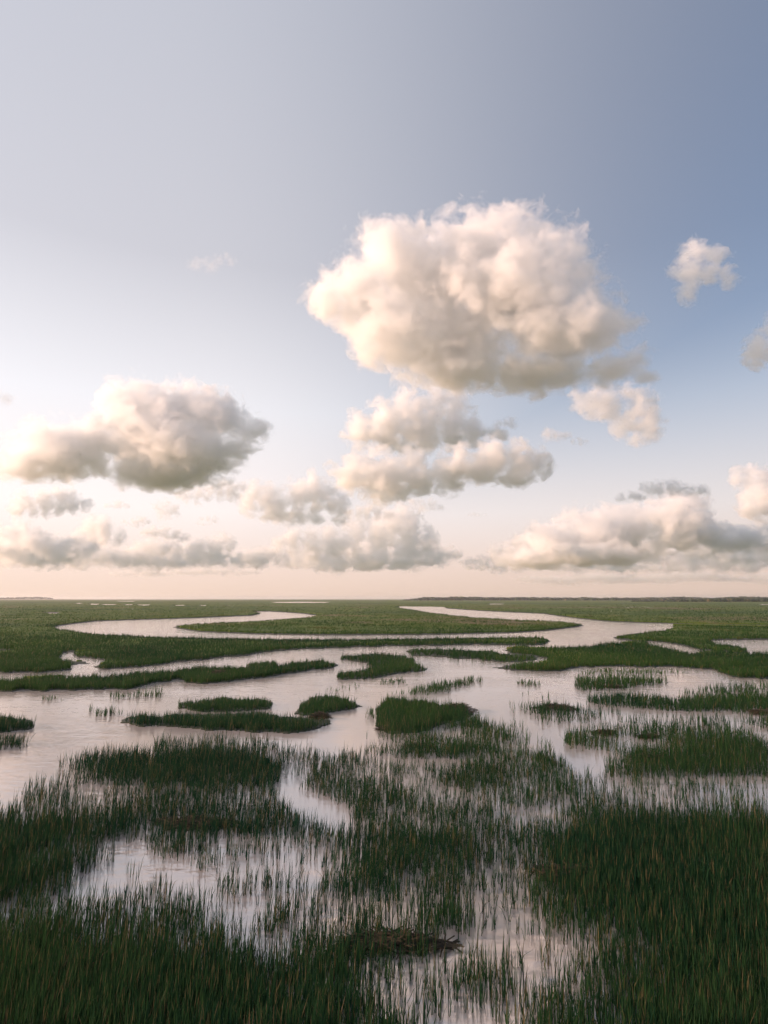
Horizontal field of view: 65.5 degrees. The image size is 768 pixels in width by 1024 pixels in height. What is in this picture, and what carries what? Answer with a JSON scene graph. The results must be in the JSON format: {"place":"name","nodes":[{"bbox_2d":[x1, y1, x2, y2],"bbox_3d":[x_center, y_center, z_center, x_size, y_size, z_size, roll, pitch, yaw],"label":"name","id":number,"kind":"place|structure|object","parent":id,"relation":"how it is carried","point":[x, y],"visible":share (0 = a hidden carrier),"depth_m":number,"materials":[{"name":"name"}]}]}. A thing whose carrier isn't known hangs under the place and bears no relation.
{"place":"outdoors","nodes":[
{"label":"outdoors","id":0,"kind":"place"},
{"bbox_2d":[0,599,172,599],"bbox_3d":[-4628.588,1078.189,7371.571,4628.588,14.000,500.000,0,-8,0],"label":"sandy headland","id":1,"kind":"structure","parent":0,"point":[86,599],"depth_m":7296.63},
{"bbox_2d":[0,597,52,598],"bbox_3d":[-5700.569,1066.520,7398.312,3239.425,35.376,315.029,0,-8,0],"label":"headland scrub","id":2,"kind":"object","parent":1,"relation":"on","point":[26,598],"visible":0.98,"depth_m":7322.80,"materials":[{"name":"green plant"}]},
{"bbox_2d":[0,735,767,1023],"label":"marsh grass","id":3,"kind":"structure","parent":0,"point":[713,877],"depth_m":17.43,"materials":[{"name":"green plant"}]},
{"bbox_2d":[0,601,767,1023],"bbox_3d":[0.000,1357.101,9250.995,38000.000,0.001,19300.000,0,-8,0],"label":"water","id":4,"kind":"structure","parent":0,"point":[66,721],"depth_m":33.03,"materials":[{"name":"grey liquid"}]},
{"bbox_2d":[0,729,35,749],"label":"grass tuft","id":5,"kind":"object","parent":4,"relation":"on","point":[12,740],"visible":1,"depth_m":37.12,"materials":[{"name":"green plant"}]},
{"bbox_2d":[42,695,61,700],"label":"grass tuft","id":6,"kind":"object","parent":4,"relation":"on","point":[43,698],"visible":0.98,"depth_m":53.99,"materials":[{"name":"plant"}]},
{"bbox_2d":[89,703,123,716],"bbox_3d":[-22.321,15.617,47.865,2.043,0.996,3.961,6,-10,-35],"label":"grass tuft","id":7,"kind":"object","parent":4,"relation":"on","point":[106,711],"visible":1,"depth_m":47.16,"materials":[{"name":"plant"}]},
{"bbox_2d":[110,683,162,699],"bbox_3d":[-23.337,16.842,56.672,4.832,1.112,5.272,3,-9,-18],"label":"grass tuft","id":8,"kind":"object","parent":4,"relation":"on","point":[137,694],"visible":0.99,"depth_m":55.73,"materials":[{"name":"green plant"}]},
{"bbox_2d":[147,813,234,831],"bbox_3d":[-7.736,12.400,23.893,3.897,0.495,1.716,0,-8,0],"label":"reed wrack","id":9,"kind":"object","parent":4,"relation":"on","point":[189,819],"visible":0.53,"depth_m":23.83,"materials":[{"name":"green plant"}]},
{"bbox_2d":[380,676,406,684],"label":"grass tuft","id":10,"kind":"object","parent":4,"relation":"on","point":[384,682],"visible":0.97,"depth_m":64.82,"materials":[{"name":"plant"}]},
{"bbox_2d":[324,925,464,959],"bbox_3d":[0.251,11.232,15.685,3.665,0.487,1.396,0,-8,0],"label":"reed wrack","id":11,"kind":"object","parent":4,"relation":"on","point":[448,945],"visible":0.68,"depth_m":15.51,"materials":[{"name":"plant"}]},
{"bbox_2d":[396,675,482,694],"bbox_3d":[6.577,17.624,61.838,4.382,1.054,14.324,-6,-10,34],"label":"grass tuft","id":12,"kind":"object","parent":4,"relation":"on","point":[435,686],"visible":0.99,"depth_m":60.48,"materials":[{"name":"green plant"}]},
{"bbox_2d":[153,679,767,778],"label":"loose reeds","id":13,"kind":"object","parent":4,"relation":"on","point":[453,746],"visible":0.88,"depth_m":36.27,"materials":[{"name":"green plant"}]},
{"bbox_2d":[517,678,540,686],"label":"grass tuft","id":14,"kind":"object","parent":4,"relation":"on","point":[522,682],"visible":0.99,"depth_m":63.79,"materials":[{"name":"plant"}]},
{"bbox_2d":[531,703,576,710],"bbox_3d":[14.060,16.108,49.358,4.053,0.562,2.978,0,-8,0],"label":"reed wrack","id":15,"kind":"object","parent":4,"relation":"on","point":[557,705],"visible":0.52,"depth_m":49.02,"materials":[{"name":"plant"}]},
{"bbox_2d":[530,858,602,884],"bbox_3d":[6.623,11.809,19.630,3.800,0.537,1.542,0,-8,0],"label":"reed wrack","id":16,"kind":"object","parent":4,"relation":"on","point":[542,871],"visible":0.27,"depth_m":19.54,"materials":[{"name":"plant"}]},
{"bbox_2d":[589,728,616,736],"bbox_3d":[14.879,14.806,40.189,2.088,0.501,1.502,0,-8,0],"label":"reed wrack","id":17,"kind":"object","parent":4,"relation":"on","point":[600,731],"visible":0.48,"depth_m":40.00,"materials":[{"name":"plant"}]},
{"bbox_2d":[600,684,624,688],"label":"reed wrack","id":18,"kind":"object","parent":4,"relation":"on","point":[617,686],"visible":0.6,"depth_m":61.16,"materials":[{"name":"plant"}]},
{"bbox_2d":[574,672,668,691],"bbox_3d":[24.582,17.938,64.672,14.974,1.250,8.550,5,-10,-30],"label":"grass tuft","id":19,"kind":"object","parent":4,"relation":"on","point":[587,681],"visible":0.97,"depth_m":63.67,"materials":[{"name":"green plant"}]},
{"bbox_2d":[581,665,682,675],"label":"grass tuft","id":20,"kind":"object","parent":4,"relation":"on","point":[605,670],"visible":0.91,"depth_m":73.58,"materials":[{"name":"green plant"}]},
{"bbox_2d":[633,732,658,738],"bbox_3d":[17.320,14.651,39.148,1.819,0.464,1.004,2,-8,-10],"label":"reed wrack","id":21,"kind":"object","parent":4,"relation":"on","point":[647,735],"visible":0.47,"depth_m":39.00,"materials":[{"name":"green plant"}]},
{"bbox_2d":[586,687,767,713],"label":"grass tuft","id":22,"kind":"object","parent":4,"relation":"on","point":[710,702],"visible":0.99,"depth_m":50.84,"materials":[{"name":"green plant"}]},
{"bbox_2d":[746,706,767,714],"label":"reed wrack","id":23,"kind":"object","parent":4,"relation":"on","point":[755,711],"visible":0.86,"depth_m":47.33,"materials":[{"name":"plant"}]},
{"bbox_2d":[0,599,767,688],"bbox_3d":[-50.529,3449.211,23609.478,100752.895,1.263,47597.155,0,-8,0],"label":"marsh grass","id":24,"kind":"structure","parent":0,"point":[212,603],"depth_m":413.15,"materials":[{"name":"green plant"}]},
{"bbox_2d":[0,604,767,733],"bbox_3d":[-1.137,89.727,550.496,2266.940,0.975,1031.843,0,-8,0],"label":"marsh ground","id":25,"kind":"structure","parent":0,"point":[299,671],"depth_m":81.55,"materials":[{"name":"green plant"}]},
{"bbox_2d":[0,710,36,732],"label":"grass tuft","id":26,"kind":"object","parent":25,"relation":"on","point":[12,722],"visible":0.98,"depth_m":42.05,"materials":[{"name":"green plant"}]},
{"bbox_2d":[207,669,227,674],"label":"reed wrack","id":27,"kind":"object","parent":25,"relation":"on","point":[216,671],"visible":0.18,"depth_m":69.50,"materials":[{"name":"plant"}]},
{"bbox_2d":[178,693,271,711],"bbox_3d":[-13.342,15.953,50.642,8.370,1.131,6.432,0,-8,0],"label":"grass tuft","id":28,"kind":"object","parent":25,"relation":"on","point":[207,704],"visible":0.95,"depth_m":49.71,"materials":[{"name":"green plant"}]},
{"bbox_2d":[125,708,329,732],"bbox_3d":[-11.506,14.915,43.925,15.271,1.250,5.793,-2,-9,13],"label":"grass tuft","id":29,"kind":"object","parent":25,"relation":"on","point":[226,720],"visible":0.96,"depth_m":42.77,"materials":[{"name":"green plant"}]},
{"bbox_2d":[308,710,332,718],"bbox_3d":[-4.850,15.356,45.225,2.057,0.699,1.245,0,-8,0],"label":"reed wrack","id":30,"kind":"object","parent":25,"relation":"on","point":[324,715],"visible":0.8,"depth_m":45.08,"materials":[{"name":"plant"}]},
{"bbox_2d":[298,691,357,715],"bbox_3d":[-4.711,15.895,50.335,5.142,1.159,8.953,0,-8,0],"label":"grass tuft","id":31,"kind":"object","parent":25,"relation":"on","point":[324,703],"visible":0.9,"depth_m":49.32,"materials":[{"name":"green plant"}]},
{"bbox_2d":[365,704,377,719],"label":"grass tuft","id":32,"kind":"object","parent":25,"relation":"on","point":[371,711],"visible":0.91,"depth_m":46.87,"materials":[{"name":"green plant"}]},
{"bbox_2d":[337,650,427,679],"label":"grass tuft","id":33,"kind":"object","parent":25,"relation":"on","point":[390,667],"visible":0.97,"depth_m":77.69,"materials":[{"name":"green plant"}]},
{"bbox_2d":[374,726,397,730],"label":"reed wrack","id":34,"kind":"object","parent":25,"relation":"on","point":[378,729],"visible":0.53,"depth_m":41.19,"materials":[{"name":"green plant"}]},
{"bbox_2d":[374,691,469,733],"bbox_3d":[2.905,15.311,46.904,8.054,1.325,13.925,0,-8,0],"label":"grass tuft","id":35,"kind":"object","parent":25,"relation":"on","point":[403,711],"visible":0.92,"depth_m":45.06,"materials":[{"name":"green plant"}]},
{"bbox_2d":[442,702,477,712],"bbox_3d":[5.824,15.856,48.427,3.634,0.831,3.006,0,-8,0],"label":"reed wrack","id":36,"kind":"object","parent":25,"relation":"on","point":[464,705],"visible":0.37,"depth_m":48.12,"materials":[{"name":"plant"}]},
{"bbox_2d":[408,645,535,662],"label":"grass tuft","id":37,"kind":"object","parent":25,"relation":"on","point":[478,654],"visible":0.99,"depth_m":94.74,"materials":[{"name":"green plant"}]},
{"bbox_2d":[0,0,767,598],"label":"sky","id":38,"kind":"structure","parent":0,"point":[299,299],"materials":[{"name":"blue"}]},
{"label":"creek bed","id":39,"kind":"structure","parent":0,"visible":0},
{"bbox_2d":[404,596,767,599],"bbox_3d":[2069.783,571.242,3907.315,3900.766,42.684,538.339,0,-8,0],"label":"treeline","id":40,"kind":"object","parent":39,"relation":"on","point":[542,598],"visible":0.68,"depth_m":3684.75,"materials":[{"name":"green plant"}]},
{"bbox_2d":[631,598,767,601],"bbox_3d":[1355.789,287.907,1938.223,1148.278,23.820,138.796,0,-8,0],"label":"treeline","id":41,"kind":"object","parent":39,"relation":"on","point":[728,600],"visible":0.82,"depth_m":1883.44,"materials":[{"name":"green plant"}]}
]}

